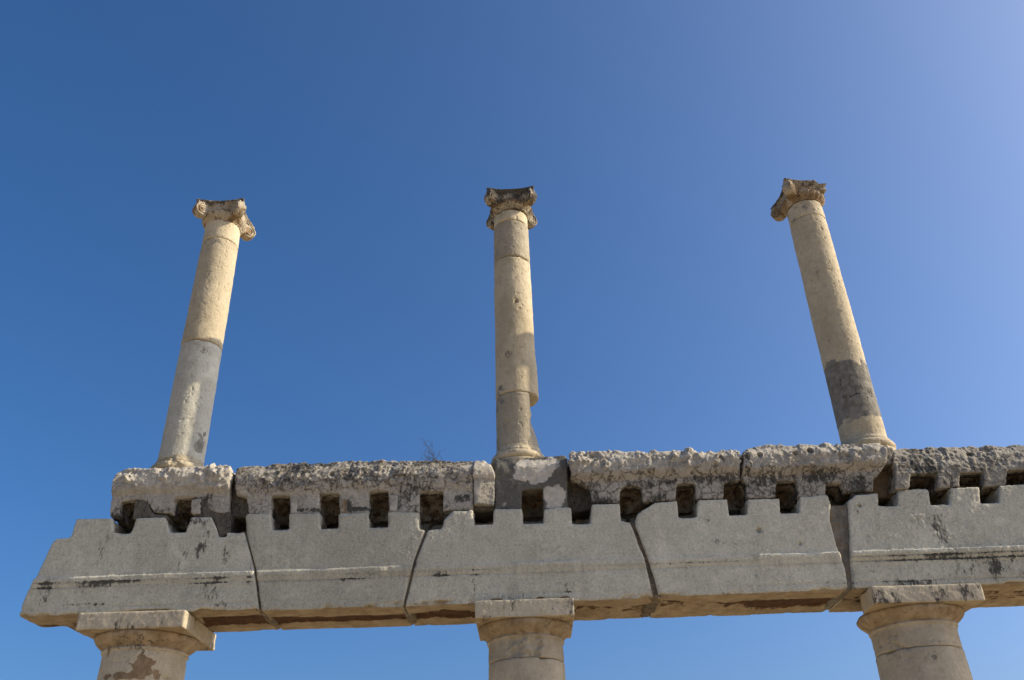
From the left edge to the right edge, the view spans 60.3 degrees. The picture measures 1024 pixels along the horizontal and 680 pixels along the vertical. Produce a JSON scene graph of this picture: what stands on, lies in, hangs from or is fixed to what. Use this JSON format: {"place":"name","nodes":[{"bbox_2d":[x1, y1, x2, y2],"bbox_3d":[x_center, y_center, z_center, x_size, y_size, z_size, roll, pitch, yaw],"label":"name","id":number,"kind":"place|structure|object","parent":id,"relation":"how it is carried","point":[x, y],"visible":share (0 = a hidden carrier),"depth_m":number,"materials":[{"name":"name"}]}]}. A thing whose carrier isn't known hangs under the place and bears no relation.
{"place":"outdoors","nodes":[
{"label":"outdoors","id":0,"kind":"place"},
{"bbox_2d":[0,0,1023,679],"label":"sky","id":1,"kind":"structure","parent":0,"point":[362,142],"materials":[{"name":"blue"}]},
{"bbox_3d":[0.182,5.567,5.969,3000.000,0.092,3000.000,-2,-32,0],"label":"ground","id":2,"kind":"structure","parent":0,"visible":0},
{"bbox_2d":[76,610,215,679],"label":"doric column","id":3,"kind":"structure","parent":2,"relation":"on","point":[151,645],"depth_m":7.93,"materials":[{"name":"stone"}]},
{"bbox_2d":[475,598,573,679],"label":"doric column","id":4,"kind":"structure","parent":2,"relation":"on","point":[524,639],"depth_m":7.94,"materials":[{"name":"stone"}]},
{"bbox_2d":[856,583,984,679],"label":"doric column","id":5,"kind":"structure","parent":2,"relation":"on","point":[911,631],"depth_m":7.90,"materials":[{"name":"stone"}]},
{"bbox_2d":[19,485,1023,635],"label":"architrave","id":6,"kind":"object","parent":5,"relation":"on","point":[814,554],"visible":0.91,"depth_m":8.29,"materials":[{"name":"grey stone"}]},
{"bbox_2d":[110,442,1023,536],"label":"frieze","id":7,"kind":"object","parent":6,"relation":"on","point":[432,493],"visible":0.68,"depth_m":8.69,"materials":[{"name":"stone"}]},
{"bbox_2d":[150,198,255,468],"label":"ionic column","id":8,"kind":"structure","parent":7,"relation":"on","point":[227,224],"depth_m":9.84,"materials":[{"name":"beige stone"}]},
{"bbox_2d":[420,437,441,459],"bbox_3d":[-0.799,1.127,8.933,0.274,0.320,0.308,7,-33,-14],"label":"dry weed","id":9,"kind":"object","parent":7,"relation":"on","point":[429,451],"visible":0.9,"depth_m":8.94,"materials":[{"name":"brown plant"}]},
{"bbox_2d":[484,185,544,462],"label":"ionic column","id":10,"kind":"structure","parent":7,"relation":"on","point":[511,221],"depth_m":9.84,"materials":[{"name":"beige stone"}]},
{"bbox_2d":[770,178,895,449],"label":"ionic column","id":11,"kind":"structure","parent":7,"relation":"on","point":[799,204],"depth_m":9.83,"materials":[{"name":"beige stone"}]}
]}

